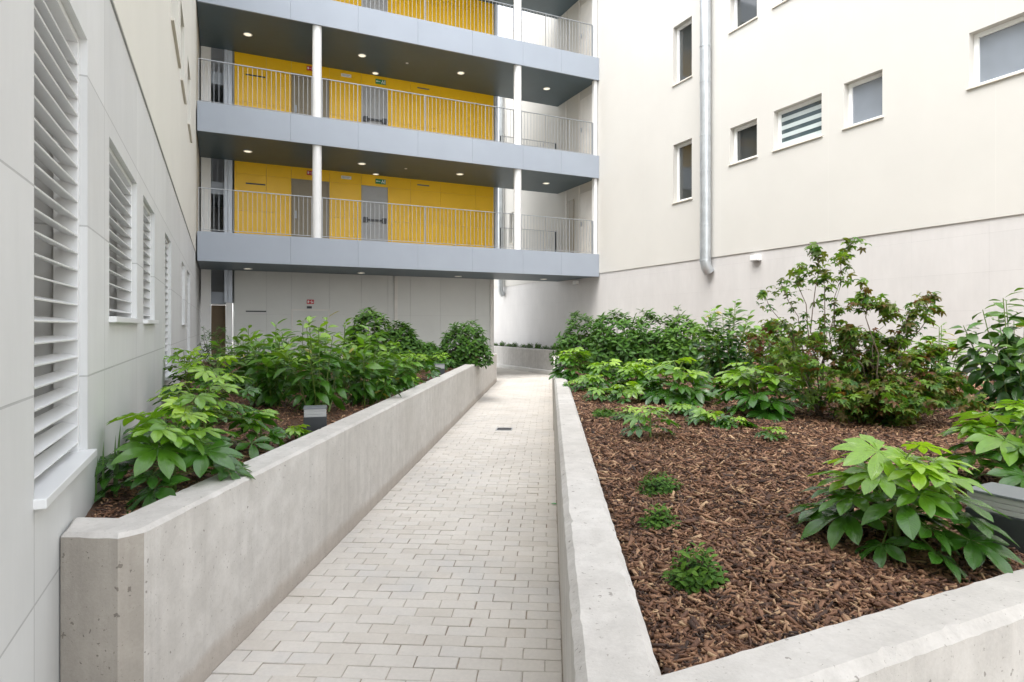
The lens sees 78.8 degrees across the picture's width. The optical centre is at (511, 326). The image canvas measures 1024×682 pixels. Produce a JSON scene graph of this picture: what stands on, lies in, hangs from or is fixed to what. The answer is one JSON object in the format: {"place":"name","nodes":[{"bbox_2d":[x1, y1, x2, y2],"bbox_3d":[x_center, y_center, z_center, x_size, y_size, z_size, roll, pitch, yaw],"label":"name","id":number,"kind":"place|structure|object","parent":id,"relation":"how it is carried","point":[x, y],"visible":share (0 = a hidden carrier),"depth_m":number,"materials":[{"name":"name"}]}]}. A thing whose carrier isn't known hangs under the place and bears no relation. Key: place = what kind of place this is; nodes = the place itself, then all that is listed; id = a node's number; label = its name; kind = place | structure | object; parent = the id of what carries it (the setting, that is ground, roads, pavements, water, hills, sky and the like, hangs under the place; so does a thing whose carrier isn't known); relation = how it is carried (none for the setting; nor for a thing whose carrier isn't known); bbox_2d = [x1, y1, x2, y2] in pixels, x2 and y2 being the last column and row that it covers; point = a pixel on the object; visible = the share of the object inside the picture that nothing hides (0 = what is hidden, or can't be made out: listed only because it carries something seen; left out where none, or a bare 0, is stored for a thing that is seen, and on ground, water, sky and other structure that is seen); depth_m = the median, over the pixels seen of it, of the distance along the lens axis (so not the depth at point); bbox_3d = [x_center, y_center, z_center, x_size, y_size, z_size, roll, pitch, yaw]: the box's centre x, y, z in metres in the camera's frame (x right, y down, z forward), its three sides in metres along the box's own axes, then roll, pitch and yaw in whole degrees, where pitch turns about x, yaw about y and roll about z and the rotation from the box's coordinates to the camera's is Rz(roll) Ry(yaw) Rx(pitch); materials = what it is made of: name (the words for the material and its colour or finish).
{"place":"outdoors","nodes":[
{"label":"outdoors","id":0,"kind":"place"},
{"bbox_2d":[225,5,528,341],"label":"sky","id":1,"kind":"structure","parent":0,"point":[500,8],"materials":[{"name":"white"}]},
{"bbox_2d":[204,374,562,681],"bbox_3d":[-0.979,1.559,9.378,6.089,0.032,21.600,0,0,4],"label":"path","id":2,"kind":"structure","parent":0,"point":[373,658],"depth_m":3.81,"materials":[{"name":"concrete"}]},
{"bbox_2d":[232,342,546,374],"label":"ground","id":3,"kind":"structure","parent":0,"point":[504,371],"depth_m":21.39,"materials":[{"name":"grey concrete"}]},
{"bbox_2d":[0,0,200,681],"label":"apartment building","id":4,"kind":"structure","parent":3,"relation":"on","point":[100,227],"depth_m":2.72,"materials":[{"name":"white paint"}]},
{"bbox_2d":[33,0,96,509],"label":"window","id":5,"kind":"structure","parent":4,"relation":"in","point":[56,41],"depth_m":2.52,"materials":[{"name":"white metal"}]},
{"bbox_2d":[109,147,142,322],"bbox_3d":[-2.442,-0.516,3.832,0.175,0.987,1.240,0,0,-25],"label":"window","id":6,"kind":"structure","parent":4,"relation":"in","point":[120,186],"depth_m":4.18,"materials":[{"name":"white metal"}]},
{"bbox_2d":[143,202,158,323],"bbox_3d":[-3.060,-0.516,5.152,0.175,0.987,0.913,0,0,-25],"label":"window","id":7,"kind":"structure","parent":4,"relation":"in","point":[146,214],"depth_m":5.52,"materials":[{"name":"white metal"}]},
{"bbox_2d":[165,238,173,380],"bbox_3d":[-3.944,-0.216,7.040,0.175,1.587,0.918,0,0,-25],"label":"window","id":8,"kind":"structure","parent":4,"relation":"in","point":[167,373],"depth_m":7.42,"materials":[{"name":"white metal"}]},
{"bbox_2d":[171,17,180,68],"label":"window","id":9,"kind":"structure","parent":4,"relation":"in","point":[172,19],"depth_m":7.83,"materials":[{"name":"white plastic"}]},
{"bbox_2d":[180,78,186,104],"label":"window","id":10,"kind":"structure","parent":4,"relation":"in","point":[182,81],"depth_m":9.44,"materials":[{"name":"white plastic"}]},
{"bbox_2d":[182,265,186,324],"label":"window","id":11,"kind":"structure","parent":4,"relation":"in","point":[182,265],"depth_m":10.30,"materials":[{"name":"white metal"}]},
{"bbox_2d":[187,274,191,356],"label":"window","id":12,"kind":"structure","parent":4,"relation":"in","point":[187,274],"depth_m":12.05,"materials":[{"name":"white metal"}]},
{"bbox_2d":[60,353,496,681],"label":"planter wall","id":13,"kind":"structure","parent":3,"relation":"on","point":[200,581],"depth_m":2.93,"materials":[{"name":"concrete"}]},
{"bbox_2d":[85,357,480,517],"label":"bark mulch","id":14,"kind":"object","parent":13,"relation":"in","point":[109,509],"visible":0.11,"depth_m":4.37,"materials":[{"name":"brown wood"}]},
{"bbox_2d":[95,425,120,497],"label":"strap leaf plant","id":15,"kind":"object","parent":14,"relation":"on","point":[115,480],"visible":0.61,"depth_m":3.00,"materials":[{"name":"green plant"}]},
{"bbox_2d":[94,405,255,513],"bbox_3d":[-1.717,0.631,3.122,0.822,0.502,0.812,0,0,4],"label":"fatsia plant","id":16,"kind":"object","parent":14,"relation":"on","point":[221,457],"visible":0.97,"depth_m":2.98,"materials":[{"name":"green plant"}]},
{"bbox_2d":[162,346,225,400],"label":"fatsia plant","id":17,"kind":"object","parent":14,"relation":"on","point":[181,363],"visible":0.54,"depth_m":6.58,"materials":[{"name":"green plant"}]},
{"bbox_2d":[122,375,281,458],"bbox_3d":[-1.968,0.578,3.939,0.970,0.533,0.922,0,0,4],"label":"fatsia plant","id":18,"kind":"object","parent":14,"relation":"on","point":[201,400],"visible":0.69,"depth_m":3.88,"materials":[{"name":"green plant"}]},
{"bbox_2d":[153,354,261,423],"bbox_3d":[-2.547,0.528,5.304,0.857,0.591,0.766,0,0,20],"label":"fatsia plant","id":19,"kind":"object","parent":14,"relation":"on","point":[206,373],"visible":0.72,"depth_m":5.25,"materials":[{"name":"green plant"}]},
{"bbox_2d":[195,326,234,373],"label":"evergreen shrub","id":20,"kind":"object","parent":14,"relation":"on","point":[217,352],"visible":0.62,"depth_m":10.43,"materials":[{"name":"green plant"}]},
{"bbox_2d":[202,325,291,394],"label":"laurel shrub","id":21,"kind":"object","parent":14,"relation":"on","point":[233,365],"visible":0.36,"depth_m":7.47,"materials":[{"name":"green plant"}]},
{"bbox_2d":[228,409,286,449],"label":"fatsia plant","id":22,"kind":"object","parent":14,"relation":"on","point":[275,434],"visible":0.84,"depth_m":4.19,"materials":[{"name":"green plant"}]},
{"bbox_2d":[231,319,321,407],"bbox_3d":[-2.471,0.402,6.383,0.998,0.970,0.780,0,0,34],"label":"laurel shrub","id":23,"kind":"object","parent":14,"relation":"on","point":[271,388],"visible":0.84,"depth_m":6.26,"materials":[{"name":"green plant"}]},
{"bbox_2d":[283,424,311,439],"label":"fatsia plant","id":24,"kind":"object","parent":14,"relation":"on","point":[296,431],"visible":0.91,"depth_m":4.50,"materials":[{"name":"green plant"}]},
{"bbox_2d":[263,317,339,390],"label":"laurel shrub","id":25,"kind":"object","parent":14,"relation":"on","point":[305,353],"visible":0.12,"depth_m":7.55,"materials":[{"name":"green plant"}]},
{"bbox_2d":[266,311,357,411],"bbox_3d":[-1.907,0.363,5.905,0.788,1.024,0.993,0,0,4],"label":"laurel shrub","id":26,"kind":"object","parent":14,"relation":"on","point":[323,390],"visible":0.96,"depth_m":5.86,"materials":[{"name":"green plant"}]},
{"bbox_2d":[303,405,326,433],"bbox_3d":[-1.563,0.735,4.950,0.175,0.198,0.175,0,0,-17],"label":"bollard light","id":27,"kind":"object","parent":14,"relation":"on","point":[315,417],"visible":0.93,"depth_m":4.87,"materials":[{"name":"metal"}]},
{"bbox_2d":[297,318,373,389],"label":"laurel shrub","id":28,"kind":"object","parent":14,"relation":"on","point":[347,332],"visible":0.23,"depth_m":7.84,"materials":[{"name":"green plant"}]},
{"bbox_2d":[323,325,412,405],"bbox_3d":[-1.559,0.424,6.631,0.882,0.881,0.828,0,0,-35],"label":"laurel shrub","id":29,"kind":"object","parent":14,"relation":"on","point":[369,389],"visible":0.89,"depth_m":6.53,"materials":[{"name":"green plant"}]},
{"bbox_2d":[342,306,395,369],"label":"evergreen shrub","id":30,"kind":"object","parent":14,"relation":"on","point":[363,317],"visible":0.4,"depth_m":10.04,"materials":[{"name":"green plant"}]},
{"bbox_2d":[375,376,402,398],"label":"fatsia plant","id":31,"kind":"object","parent":14,"relation":"on","point":[395,388],"visible":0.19,"depth_m":7.15,"materials":[{"name":"green plant"}]},
{"bbox_2d":[365,338,423,393],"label":"laurel shrub","id":32,"kind":"object","parent":14,"relation":"on","point":[406,381],"visible":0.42,"depth_m":7.63,"materials":[{"name":"green plant"}]},
{"bbox_2d":[380,320,426,373],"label":"evergreen shrub","id":33,"kind":"object","parent":14,"relation":"on","point":[410,342],"visible":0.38,"depth_m":10.87,"materials":[{"name":"green plant"}]},
{"bbox_2d":[396,375,425,389],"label":"fatsia plant","id":34,"kind":"object","parent":14,"relation":"on","point":[416,382],"visible":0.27,"depth_m":8.29,"materials":[{"name":"green plant"}]},
{"bbox_2d":[394,349,440,379],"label":"fatsia plant","id":35,"kind":"object","parent":14,"relation":"on","point":[429,364],"visible":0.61,"depth_m":9.39,"materials":[{"name":"green plant"}]},
{"bbox_2d":[416,341,449,365],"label":"evergreen shrub","id":36,"kind":"object","parent":14,"relation":"on","point":[431,347],"visible":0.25,"depth_m":12.39,"materials":[{"name":"green plant"}]},
{"bbox_2d":[433,364,444,374],"bbox_3d":[-1.242,0.738,10.600,0.170,0.198,0.170,0,0,-17],"label":"bollard light","id":37,"kind":"object","parent":14,"relation":"on","point":[442,369],"visible":0.65,"depth_m":10.53,"materials":[{"name":"metal"}]},
{"bbox_2d":[426,352,456,369],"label":"fatsia plant","id":38,"kind":"object","parent":14,"relation":"on","point":[439,358],"visible":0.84,"depth_m":11.69,"materials":[{"name":"green plant"}]},
{"bbox_2d":[438,320,493,368],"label":"evergreen shrub","id":39,"kind":"object","parent":14,"relation":"on","point":[463,351],"visible":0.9,"depth_m":12.59,"materials":[{"name":"green plant"}]},
{"bbox_2d":[197,0,598,357],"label":"gallery building","id":40,"kind":"structure","parent":3,"relation":"on","point":[415,237],"depth_m":18.18,"materials":[{"name":"paint"}]},
{"bbox_2d":[291,309,328,356],"bbox_3d":[-5.943,0.520,18.407,1.076,2.060,0.019,0,0,-25],"label":"door","id":41,"kind":"structure","parent":40,"relation":"in","point":[296,314],"depth_m":18.34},
{"bbox_2d":[292,178,328,237],"bbox_3d":[-5.949,-3.292,18.396,1.064,2.055,0.066,0,0,-25],"label":"door","id":42,"kind":"structure","parent":40,"relation":"in","point":[301,206],"depth_m":18.33,"materials":[{"name":"grey metal"}]},
{"bbox_2d":[292,73,328,118],"bbox_3d":[-5.949,-6.378,18.396,1.064,2.055,0.066,0,0,-25],"label":"door","id":43,"kind":"structure","parent":40,"relation":"in","point":[301,85],"depth_m":18.33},
{"bbox_2d":[362,186,386,241],"bbox_3d":[-4.215,-3.280,19.187,0.777,2.030,0.104,0,0,-25],"label":"door","id":44,"kind":"structure","parent":40,"relation":"in","point":[372,194],"depth_m":19.21,"materials":[{"name":"metal"}]},
{"bbox_2d":[362,86,386,126],"bbox_3d":[-4.215,-6.365,19.187,0.777,2.030,0.104,0,0,-25],"label":"door","id":45,"kind":"structure","parent":40,"relation":"in","point":[376,93],"depth_m":19.21,"materials":[{"name":"metal"}]},
{"bbox_2d":[362,0,386,11],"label":"door","id":46,"kind":"structure","parent":40,"relation":"in","point":[375,4],"depth_m":19.24,"materials":[{"name":"metal"}]},
{"bbox_2d":[497,363,551,374],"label":"kerb","id":47,"kind":"structure","parent":3,"relation":"on","point":[534,370],"depth_m":22.02,"materials":[{"name":"grey concrete"}]},
{"bbox_2d":[494,346,574,369],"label":"planter wall","id":48,"kind":"structure","parent":3,"relation":"on","point":[530,357],"depth_m":22.38,"materials":[{"name":"concrete"}]},
{"bbox_2d":[552,356,563,430],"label":"planter wall","id":49,"kind":"structure","parent":3,"relation":"on","point":[553,389],"depth_m":9.54,"materials":[{"name":"concrete"}]},
{"bbox_2d":[494,0,1023,375],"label":"apartment building","id":50,"kind":"structure","parent":3,"relation":"on","point":[733,136],"depth_m":13.19,"materials":[{"name":"white paint"}]},
{"bbox_2d":[568,199,573,252],"bbox_3d":[2.003,-3.280,21.064,0.018,2.000,0.350,0,0,-25],"label":"narrow door","id":51,"kind":"structure","parent":50,"relation":"in","point":[571,202],"depth_m":21.03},
{"bbox_2d":[580,190,591,253],"bbox_3d":[2.408,-3.320,20.130,0.068,2.080,0.820,0,0,-25],"label":"door","id":52,"kind":"structure","parent":50,"relation":"in","point":[586,197],"depth_m":20.21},
{"bbox_2d":[580,93,591,154],"bbox_3d":[2.408,-6.400,20.130,0.068,2.080,0.820,0,0,-25],"label":"door","id":53,"kind":"structure","parent":50,"relation":"in","point":[586,103],"depth_m":20.21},
{"bbox_2d":[580,0,591,55],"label":"door","id":54,"kind":"structure","parent":50,"relation":"in","point":[586,9],"depth_m":20.21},
{"bbox_2d":[672,140,692,204],"bbox_3d":[4.452,-3.977,16.050,0.230,1.546,0.768,0,0,-25],"label":"window","id":55,"kind":"structure","parent":50,"relation":"in","point":[684,151],"depth_m":16.18,"materials":[{"name":"white plastic"}]},
{"bbox_2d":[672,20,692,86],"bbox_3d":[4.452,-7.057,16.050,0.230,1.546,0.768,0,0,-25],"label":"window","id":56,"kind":"structure","parent":50,"relation":"in","point":[684,33],"depth_m":16.18,"materials":[{"name":"white plastic"}]},
{"bbox_2d":[728,121,757,165],"bbox_3d":[5.324,-4.177,14.189,0.230,0.872,0.863,0,0,-25],"label":"window","id":57,"kind":"structure","parent":50,"relation":"in","point":[745,137],"depth_m":14.27,"materials":[{"name":"white plastic"}]},
{"bbox_2d":[728,0,757,33],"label":"window","id":58,"kind":"structure","parent":50,"relation":"in","point":[745,11],"depth_m":14.33,"materials":[{"name":"white plastic"}]},
{"bbox_2d":[750,255,760,261],"bbox_3d":[5.386,-1.508,13.774,0.121,0.128,0.230,0,0,-25],"label":"wall lamp","id":59,"kind":"object","parent":50,"relation":"attached to","point":[753,258],"visible":1,"depth_m":13.70,"materials":[{"name":"white paint"}]},
{"bbox_2d":[771,96,822,151],"bbox_3d":[5.939,-4.180,12.875,0.230,0.872,1.238,0,0,-25],"label":"window","id":60,"kind":"structure","parent":50,"relation":"in","point":[800,123],"depth_m":12.93,"materials":[{"name":"white plastic"}]},
{"bbox_2d":[841,72,883,129],"bbox_3d":[6.557,-4.182,11.556,0.230,0.882,0.820,0,0,-25],"label":"window","id":61,"kind":"structure","parent":50,"relation":"in","point":[865,95],"depth_m":11.62,"materials":[{"name":"white plastic"}]},
{"bbox_2d":[966,16,1023,90],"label":"window","id":62,"kind":"structure","parent":50,"relation":"in","point":[998,50],"depth_m":9.63,"materials":[{"name":"white plastic"}]},
{"bbox_2d":[554,377,1023,681],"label":"planter wall","id":63,"kind":"structure","parent":3,"relation":"on","point":[973,632],"depth_m":1.58,"materials":[{"name":"concrete"}]},
{"bbox_2d":[564,358,1023,674],"bbox_3d":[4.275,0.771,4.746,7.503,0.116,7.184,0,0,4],"label":"bark mulch","id":64,"kind":"object","parent":63,"relation":"in","point":[712,642],"visible":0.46,"depth_m":2.32,"materials":[{"name":"brown wood"}]},
{"bbox_2d":[561,379,588,388],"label":"fatsia plant","id":65,"kind":"object","parent":64,"relation":"on","point":[565,384],"visible":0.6,"depth_m":7.85,"materials":[{"name":"green plant"}]},
{"bbox_2d":[549,347,603,380],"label":"fatsia plant","id":66,"kind":"object","parent":64,"relation":"on","point":[568,359],"visible":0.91,"depth_m":9.13,"materials":[{"name":"green plant"}]},
{"bbox_2d":[548,310,606,368],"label":"evergreen shrub","id":67,"kind":"object","parent":64,"relation":"on","point":[568,340],"visible":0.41,"depth_m":11.77,"materials":[{"name":"green plant"}]},
{"bbox_2d":[571,374,608,391],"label":"fatsia plant","id":68,"kind":"object","parent":64,"relation":"on","point":[585,378],"visible":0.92,"depth_m":7.50,"materials":[{"name":"green plant"}]},
{"bbox_2d":[582,387,618,401],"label":"fatsia plant","id":69,"kind":"object","parent":64,"relation":"on","point":[596,393],"visible":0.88,"depth_m":6.62,"materials":[{"name":"green plant"}]},
{"bbox_2d":[591,408,618,417],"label":"shrub","id":70,"kind":"object","parent":64,"relation":"on","point":[604,413],"visible":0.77,"depth_m":5.43,"materials":[{"name":"green plant"}]},
{"bbox_2d":[587,359,629,385],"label":"fatsia plant","id":71,"kind":"object","parent":64,"relation":"on","point":[604,369],"visible":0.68,"depth_m":8.17,"materials":[{"name":"green plant"}]},
{"bbox_2d":[581,308,657,370],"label":"evergreen shrub","id":72,"kind":"object","parent":64,"relation":"on","point":[612,346],"visible":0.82,"depth_m":10.28,"materials":[{"name":"green plant"}]},
{"bbox_2d":[610,405,642,420],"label":"fatsia plant","id":73,"kind":"object","parent":64,"relation":"on","point":[628,412],"visible":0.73,"depth_m":5.19,"materials":[{"name":"green plant"}]},
{"bbox_2d":[608,381,647,403],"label":"fatsia plant","id":74,"kind":"object","parent":64,"relation":"on","point":[629,391],"visible":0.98,"depth_m":6.31,"materials":[{"name":"green plant"}]},
{"bbox_2d":[609,364,661,392],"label":"fatsia plant","id":75,"kind":"object","parent":64,"relation":"on","point":[641,377],"visible":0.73,"depth_m":7.22,"materials":[{"name":"green plant"}]},
{"bbox_2d":[611,358,669,386],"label":"fatsia plant","id":76,"kind":"object","parent":64,"relation":"on","point":[630,363],"visible":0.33,"depth_m":7.93,"materials":[{"name":"green plant"}]},
{"bbox_2d":[620,405,680,437],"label":"fatsia plant","id":77,"kind":"object","parent":64,"relation":"on","point":[635,416],"visible":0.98,"depth_m":4.31,"materials":[{"name":"green plant"}]},
{"bbox_2d":[622,308,685,370],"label":"evergreen shrub","id":78,"kind":"object","parent":64,"relation":"on","point":[654,335],"visible":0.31,"depth_m":10.97,"materials":[{"name":"green plant"}]},
{"bbox_2d":[635,471,683,496],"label":"shrub","id":79,"kind":"object","parent":64,"relation":"on","point":[662,484],"visible":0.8,"depth_m":2.90,"materials":[{"name":"green plant"}]},
{"bbox_2d":[637,503,681,530],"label":"shrub","id":80,"kind":"object","parent":64,"relation":"on","point":[655,520],"visible":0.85,"depth_m":2.44,"materials":[{"name":"green plant"}]},
{"bbox_2d":[634,357,721,406],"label":"fatsia plant","id":81,"kind":"object","parent":64,"relation":"on","point":[679,394],"visible":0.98,"depth_m":6.16,"materials":[{"name":"green plant"}]},
{"bbox_2d":[660,403,698,416],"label":"fatsia plant","id":82,"kind":"object","parent":64,"relation":"on","point":[685,409],"visible":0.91,"depth_m":5.33,"materials":[{"name":"green plant"}]},
{"bbox_2d":[652,304,715,371],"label":"evergreen shrub","id":83,"kind":"object","parent":64,"relation":"on","point":[683,344],"visible":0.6,"depth_m":10.48,"materials":[{"name":"green plant"}]},
{"bbox_2d":[662,542,729,594],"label":"shrub","id":84,"kind":"object","parent":64,"relation":"on","point":[693,574],"visible":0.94,"depth_m":1.86,"materials":[{"name":"green plant"}]},
{"bbox_2d":[684,407,734,428],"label":"fatsia plant","id":85,"kind":"object","parent":64,"relation":"on","point":[699,415],"visible":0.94,"depth_m":4.82,"materials":[{"name":"green plant"}]},
{"bbox_2d":[684,299,774,383],"bbox_3d":[2.993,0.211,8.612,1.225,1.176,1.172,0,0,-19],"label":"laurel shrub","id":86,"kind":"object","parent":64,"relation":"on","point":[720,360],"visible":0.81,"depth_m":8.49,"materials":[{"name":"green plant"}]},
{"bbox_2d":[709,373,751,400],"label":"fatsia plant","id":87,"kind":"object","parent":64,"relation":"on","point":[718,379],"visible":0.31,"depth_m":6.58,"materials":[{"name":"green plant"}]},
{"bbox_2d":[713,416,758,430],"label":"fatsia plant","id":88,"kind":"object","parent":64,"relation":"on","point":[740,423],"visible":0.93,"depth_m":4.72,"materials":[{"name":"green plant"}]},
{"bbox_2d":[708,362,802,421],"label":"fatsia plant","id":89,"kind":"object","parent":64,"relation":"on","point":[759,403],"visible":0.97,"depth_m":5.32,"materials":[{"name":"green plant"}]},
{"bbox_2d":[746,318,794,373],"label":"laurel shrub","id":90,"kind":"object","parent":64,"relation":"on","point":[767,348],"visible":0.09,"depth_m":9.66,"materials":[{"name":"green plant"}]},
{"bbox_2d":[754,426,787,440],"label":"fatsia plant","id":91,"kind":"object","parent":64,"relation":"on","point":[771,435],"visible":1,"depth_m":4.12,"materials":[{"name":"green plant"}]},
{"bbox_2d":[740,318,828,396],"bbox_3d":[3.077,0.357,6.978,0.989,0.917,0.920,0,0,4],"label":"japanese maple","id":92,"kind":"object","parent":64,"relation":"on","point":[763,337],"visible":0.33,"depth_m":7.01,"materials":[{"name":"green plant"}]},
{"bbox_2d":[777,365,834,408],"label":"fatsia plant","id":93,"kind":"object","parent":64,"relation":"on","point":[792,397],"visible":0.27,"depth_m":5.94,"materials":[{"name":"green plant"}]},
{"bbox_2d":[755,237,871,417],"bbox_3d":[2.584,0.009,5.361,0.763,1.592,0.905,0,0,40],"label":"japanese maple","id":94,"kind":"object","parent":64,"relation":"on","point":[794,362],"visible":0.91,"depth_m":5.33,"materials":[{"name":"green plant"}]},
{"bbox_2d":[794,277,995,427],"bbox_3d":[2.949,0.228,4.900,1.342,1.247,1.033,0,0,4],"label":"japanese maple","id":95,"kind":"object","parent":64,"relation":"on","point":[873,396],"visible":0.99,"depth_m":4.96,"materials":[{"name":"green plant"}]},
{"bbox_2d":[786,434,1023,582],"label":"fatsia plant","id":96,"kind":"object","parent":64,"relation":"on","point":[893,483],"visible":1,"depth_m":2.10,"materials":[{"name":"green plant"}]},
{"bbox_2d":[895,322,994,410],"bbox_3d":[4.014,0.410,5.894,0.798,0.904,0.818,0,0,-30],"label":"laurel shrub","id":97,"kind":"object","parent":64,"relation":"on","point":[945,365],"visible":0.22,"depth_m":5.77,"materials":[{"name":"green plant"}]},
{"bbox_2d":[934,408,1023,490],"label":"fatsia plant","id":98,"kind":"object","parent":64,"relation":"on","point":[1008,456],"visible":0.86,"depth_m":2.94,"materials":[{"name":"green plant"}]},
{"bbox_2d":[949,288,1023,420],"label":"laurel shrub","id":99,"kind":"object","parent":64,"relation":"on","point":[1008,365],"visible":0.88,"depth_m":4.88,"materials":[{"name":"green plant"}]},
{"bbox_2d":[965,482,1023,553],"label":"bollard light","id":100,"kind":"object","parent":64,"relation":"on","point":[1007,500],"visible":0.69,"depth_m":2.22,"materials":[{"name":"metal"}]},
{"bbox_2d":[988,399,1023,437],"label":"fatsia plant","id":101,"kind":"object","parent":64,"relation":"on","point":[1009,409],"visible":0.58,"depth_m":3.77,"materials":[{"name":"green plant"}]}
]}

